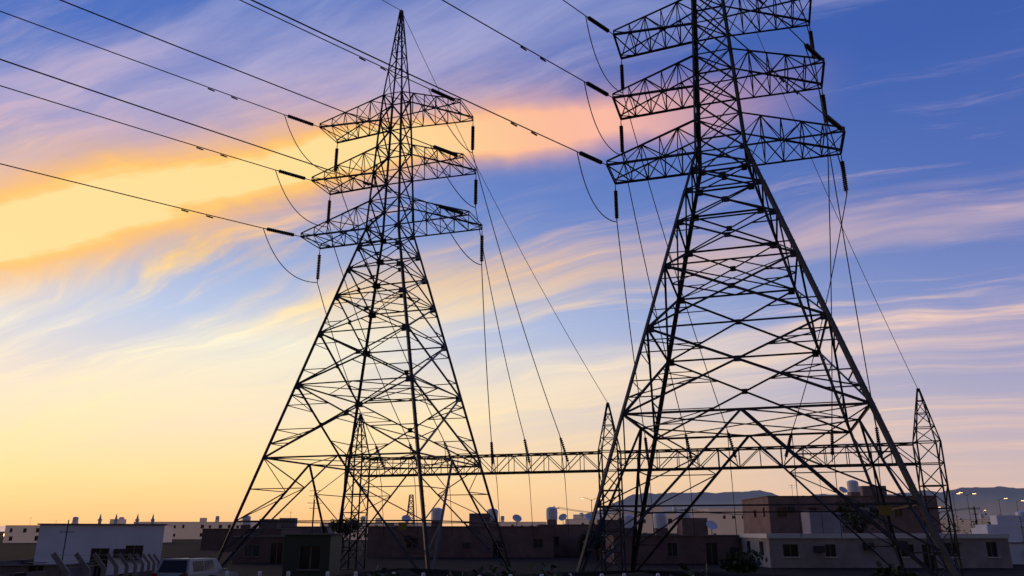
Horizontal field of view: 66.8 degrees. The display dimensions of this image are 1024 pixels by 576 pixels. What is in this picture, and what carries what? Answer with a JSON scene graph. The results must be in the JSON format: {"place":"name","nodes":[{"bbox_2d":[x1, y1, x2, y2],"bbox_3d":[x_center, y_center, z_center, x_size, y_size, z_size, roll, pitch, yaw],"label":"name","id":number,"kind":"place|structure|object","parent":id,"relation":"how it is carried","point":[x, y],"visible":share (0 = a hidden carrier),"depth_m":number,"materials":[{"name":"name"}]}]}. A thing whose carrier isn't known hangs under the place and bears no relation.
{"place":"outdoors","nodes":[
{"label":"outdoors","id":0,"kind":"place"},
{"bbox_2d":[0,526,5,531],"bbox_3d":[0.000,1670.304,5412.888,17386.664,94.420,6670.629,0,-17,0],"label":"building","id":1,"kind":"structure","parent":0,"point":[2,528],"depth_m":7284.03,"materials":[{"name":"grey"}]},
{"bbox_2d":[0,559,96,575],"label":"car","id":2,"kind":"object","parent":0,"point":[16,566],"visible":0.69,"depth_m":48.15,"materials":[{"name":"black metal"}]},
{"bbox_2d":[0,532,1023,575],"bbox_3d":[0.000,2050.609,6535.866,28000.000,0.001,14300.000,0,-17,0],"label":"ground","id":3,"kind":"structure","parent":0,"point":[180,548],"depth_m":71.21,"materials":[{"name":"black soil"}]},
{"bbox_2d":[0,520,152,575],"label":"utility pole","id":4,"kind":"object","parent":3,"relation":"on","point":[42,573],"depth_m":34.39,"materials":[{"name":"brown paint"}]},
{"bbox_2d":[3,517,173,542],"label":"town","id":5,"kind":"object","parent":3,"relation":"on","point":[21,533],"visible":0.39,"depth_m":210.43,"materials":[{"name":"paint"}]},
{"bbox_2d":[33,523,166,575],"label":"building","id":6,"kind":"structure","parent":3,"relation":"on","point":[86,541],"depth_m":52.53,"materials":[{"name":"blue paint"}]},
{"bbox_2d":[98,514,154,523],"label":"roof finials","id":7,"kind":"object","parent":6,"relation":"on","point":[137,519],"visible":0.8,"depth_m":60.72,"materials":[{"name":"metal"}]},
{"bbox_2d":[51,552,159,575],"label":"fence","id":8,"kind":"object","parent":3,"relation":"on","point":[59,562],"visible":0.95,"depth_m":27.62,"materials":[{"name":"concrete"}]},
{"bbox_2d":[63,557,155,575],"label":"fence wire","id":9,"kind":"object","parent":8,"relation":"attached to","point":[104,564],"visible":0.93,"depth_m":25.88,"materials":[{"name":"grey"}]},
{"bbox_2d":[151,556,237,575],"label":"suv","id":10,"kind":"object","parent":3,"relation":"on","point":[190,566],"visible":0.96,"depth_m":36.19,"materials":[{"name":"grey paint"}]},
{"bbox_2d":[134,516,258,538],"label":"town","id":11,"kind":"object","parent":3,"relation":"on","point":[187,530],"visible":0.39,"depth_m":304.90,"materials":[{"name":"paint"}]},
{"bbox_2d":[200,515,301,549],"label":"building","id":12,"kind":"structure","parent":3,"relation":"on","point":[212,539],"depth_m":133.25,"materials":[{"name":"brown paint"}]},
{"bbox_2d":[232,536,284,562],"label":"building","id":13,"kind":"structure","parent":3,"relation":"on","point":[263,549],"depth_m":76.67,"materials":[{"name":"brown paint"}]},
{"bbox_2d":[279,518,334,532],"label":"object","id":14,"kind":"object","parent":3,"relation":"on","point":[307,529],"visible":0.09,"depth_m":155.90,"materials":[{"name":"grey paint"}]},
{"bbox_2d":[282,488,344,575],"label":"building","id":15,"kind":"structure","parent":3,"relation":"on","point":[312,554],"depth_m":43.91,"materials":[{"name":"grey concrete"}]},
{"bbox_2d":[328,517,363,552],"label":"tree","id":16,"kind":"object","parent":3,"relation":"on","point":[334,528],"visible":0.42,"depth_m":111.78,"materials":[{"name":"green plant"}]},
{"bbox_2d":[217,9,511,571],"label":"tower","id":17,"kind":"structure","parent":3,"relation":"on","point":[406,327],"depth_m":58.42,"materials":[{"name":"metal"}]},
{"bbox_2d":[320,516,430,539],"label":"town","id":18,"kind":"object","parent":3,"relation":"on","point":[363,536],"visible":0.2,"depth_m":279.91,"materials":[{"name":"paint"}]},
{"bbox_2d":[366,566,399,575],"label":"shrub","id":19,"kind":"object","parent":3,"relation":"on","point":[376,573],"visible":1,"depth_m":24.61,"materials":[{"name":"green plant"}]},
{"bbox_2d":[407,495,414,525],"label":"telecom mast","id":20,"kind":"object","parent":3,"relation":"on","point":[413,512],"visible":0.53,"depth_m":247.89,"materials":[{"name":"grey metal"}]},
{"bbox_2d":[335,568,496,575],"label":"mound","id":21,"kind":"object","parent":3,"relation":"on","point":[416,572],"visible":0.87,"depth_m":38.12,"materials":[{"name":"black soil"}]},
{"bbox_2d":[225,571,693,575],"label":"plot posts","id":22,"kind":"object","parent":3,"relation":"on","point":[356,573],"visible":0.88,"depth_m":31.33,"materials":[{"name":"black"}]},
{"bbox_2d":[366,508,554,556],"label":"house","id":23,"kind":"structure","parent":3,"relation":"on","point":[519,541],"depth_m":93.68,"materials":[{"name":"paint"}]},
{"bbox_2d":[449,566,500,575],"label":"shrub","id":24,"kind":"object","parent":3,"relation":"on","point":[474,572],"visible":0.95,"depth_m":29.57,"materials":[{"name":"green plant"}]},
{"bbox_2d":[488,561,515,575],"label":"shrub","id":25,"kind":"object","parent":3,"relation":"on","point":[494,568],"visible":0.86,"depth_m":33.81,"materials":[{"name":"green plant"}]},
{"bbox_2d":[498,516,546,525],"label":"town","id":26,"kind":"object","parent":3,"relation":"on","point":[502,523],"visible":0.15,"depth_m":304.44,"materials":[{"name":"paint"}]},
{"bbox_2d":[521,562,569,575],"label":"shrub","id":27,"kind":"object","parent":3,"relation":"on","point":[541,571],"visible":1,"depth_m":26.10,"materials":[{"name":"green plant"}]},
{"bbox_2d":[536,507,597,555],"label":"house","id":28,"kind":"structure","parent":3,"relation":"on","point":[566,543],"depth_m":99.10,"materials":[{"name":"pink paint"}]},
{"bbox_2d":[565,511,616,523],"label":"town","id":29,"kind":"object","parent":3,"relation":"on","point":[577,519],"visible":0.28,"depth_m":267.41,"materials":[{"name":"paint"}]},
{"bbox_2d":[578,528,606,560],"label":"tree","id":30,"kind":"object","parent":3,"relation":"on","point":[597,546],"visible":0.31,"depth_m":82.49,"materials":[{"name":"green plant"}]},
{"bbox_2d":[586,514,676,557],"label":"house","id":31,"kind":"structure","parent":3,"relation":"on","point":[611,526],"depth_m":98.26,"materials":[{"name":"brown paint"}]},
{"bbox_2d":[605,507,676,532],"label":"town","id":32,"kind":"object","parent":3,"relation":"on","point":[648,524],"visible":0.16,"depth_m":219.68,"materials":[{"name":"paint"}]},
{"bbox_2d":[492,570,809,575],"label":"mound","id":33,"kind":"object","parent":3,"relation":"on","point":[634,573],"visible":0.85,"depth_m":33.69,"materials":[{"name":"black soil"}]},
{"bbox_2d":[340,388,962,575],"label":"gantry","id":34,"kind":"object","parent":3,"relation":"on","point":[718,450],"visible":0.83,"depth_m":59.22,"materials":[{"name":"metal"}]},
{"bbox_2d":[0,0,916,536],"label":"conductors","id":35,"kind":"structure","parent":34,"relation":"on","point":[840,218],"depth_m":53.12,"materials":[{"name":"grey"}]},
{"bbox_2d":[264,16,882,466],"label":"insulators","id":36,"kind":"object","parent":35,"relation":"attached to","point":[606,94],"visible":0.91,"depth_m":56.47,"materials":[{"name":"grey ceramic"}]},
{"bbox_2d":[602,513,742,563],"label":"house","id":37,"kind":"structure","parent":3,"relation":"on","point":[684,545],"depth_m":75.65,"materials":[{"name":"paint"}]},
{"bbox_2d":[669,563,708,575],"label":"shrub","id":38,"kind":"object","parent":3,"relation":"on","point":[690,572],"visible":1,"depth_m":24.40,"materials":[{"name":"green plant"}]},
{"bbox_2d":[672,507,720,534],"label":"town","id":39,"kind":"object","parent":3,"relation":"on","point":[714,518],"visible":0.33,"depth_m":243.67,"materials":[{"name":"paint"}]},
{"bbox_2d":[695,508,743,534],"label":"town","id":40,"kind":"object","parent":3,"relation":"on","point":[728,526],"visible":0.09,"depth_m":280.26,"materials":[{"name":"paint"}]},
{"bbox_2d":[718,547,767,572],"bbox_3d":[12.340,15.129,41.623,2.349,2.471,2.554,-15,-23,39],"label":"bush","id":41,"kind":"object","parent":3,"relation":"on","point":[739,561],"visible":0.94,"depth_m":41.22,"materials":[{"name":"green plant"}]},
{"bbox_2d":[576,0,959,575],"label":"tower","id":42,"kind":"structure","parent":3,"relation":"on","point":[869,402],"depth_m":49.15,"materials":[{"name":"metal"}]},
{"bbox_2d":[387,506,892,529],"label":"tower plates","id":43,"kind":"object","parent":42,"relation":"attached to","point":[885,510],"visible":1,"depth_m":35.63,"materials":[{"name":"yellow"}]},
{"bbox_2d":[742,480,941,532],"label":"house","id":44,"kind":"structure","parent":3,"relation":"on","point":[904,519],"depth_m":102.54,"materials":[{"name":"pink paint"}]},
{"bbox_2d":[835,498,883,532],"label":"tree","id":45,"kind":"object","parent":3,"relation":"on","point":[855,520],"visible":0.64,"depth_m":91.18,"materials":[{"name":"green plant"}]},
{"bbox_2d":[739,503,1012,567],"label":"house","id":46,"kind":"structure","parent":3,"relation":"on","point":[821,542],"depth_m":66.82,"materials":[{"name":"beige paint"}]},
{"bbox_2d":[868,560,918,575],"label":"shrub","id":47,"kind":"object","parent":3,"relation":"on","point":[893,571],"visible":1,"depth_m":31.11,"materials":[{"name":"green plant"}]},
{"bbox_2d":[952,492,961,533],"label":"lamp","id":48,"kind":"object","parent":3,"relation":"on","point":[955,511],"visible":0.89,"depth_m":160.01,"materials":[{"name":"grey metal"}]},
{"bbox_2d":[940,513,990,533],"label":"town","id":49,"kind":"object","parent":3,"relation":"on","point":[965,525],"visible":0.19,"depth_m":278.77,"materials":[{"name":"paint"}]},
{"bbox_2d":[956,493,975,526],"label":"lamp","id":50,"kind":"object","parent":3,"relation":"on","point":[968,505],"visible":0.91,"depth_m":164.51,"materials":[{"name":"grey metal"}]},
{"bbox_2d":[938,510,999,533],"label":"tree belt","id":51,"kind":"object","parent":3,"relation":"on","point":[962,523],"visible":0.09,"depth_m":244.82,"materials":[{"name":"green plant"}]},
{"bbox_2d":[970,511,1023,540],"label":"pale house","id":52,"kind":"structure","parent":3,"relation":"on","point":[1004,519],"depth_m":117.71,"materials":[{"name":"white paint"}]},
{"bbox_2d":[975,516,1023,563],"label":"pale house","id":53,"kind":"structure","parent":3,"relation":"on","point":[1016,543],"depth_m":78.52,"materials":[{"name":"white paint"}]},
{"bbox_2d":[0,0,1023,525],"label":"sky","id":54,"kind":"structure","parent":0,"point":[152,354],"materials":[{"name":"blue"}]},
{"bbox_2d":[553,506,979,524],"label":"utility poles","id":55,"kind":"object","parent":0,"point":[973,506],"visible":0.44,"depth_m":104.20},
{"bbox_2d":[557,507,978,514],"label":"utility lines","id":56,"kind":"object","parent":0,"point":[727,513],"visible":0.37,"depth_m":116.57,"materials":[{"name":"black metal"}]},
{"bbox_2d":[583,486,1023,518],"bbox_3d":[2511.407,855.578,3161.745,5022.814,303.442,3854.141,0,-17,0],"label":"mountains","id":57,"kind":"structure","parent":0,"point":[993,494],"depth_m":4834.43,"materials":[{"name":"grey stone"}]},
{"bbox_2d":[937,500,1023,518],"bbox_3d":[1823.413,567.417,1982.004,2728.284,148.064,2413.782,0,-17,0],"label":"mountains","id":58,"kind":"structure","parent":0,"point":[994,508],"depth_m":2745.98,"materials":[{"name":"grey stone"}]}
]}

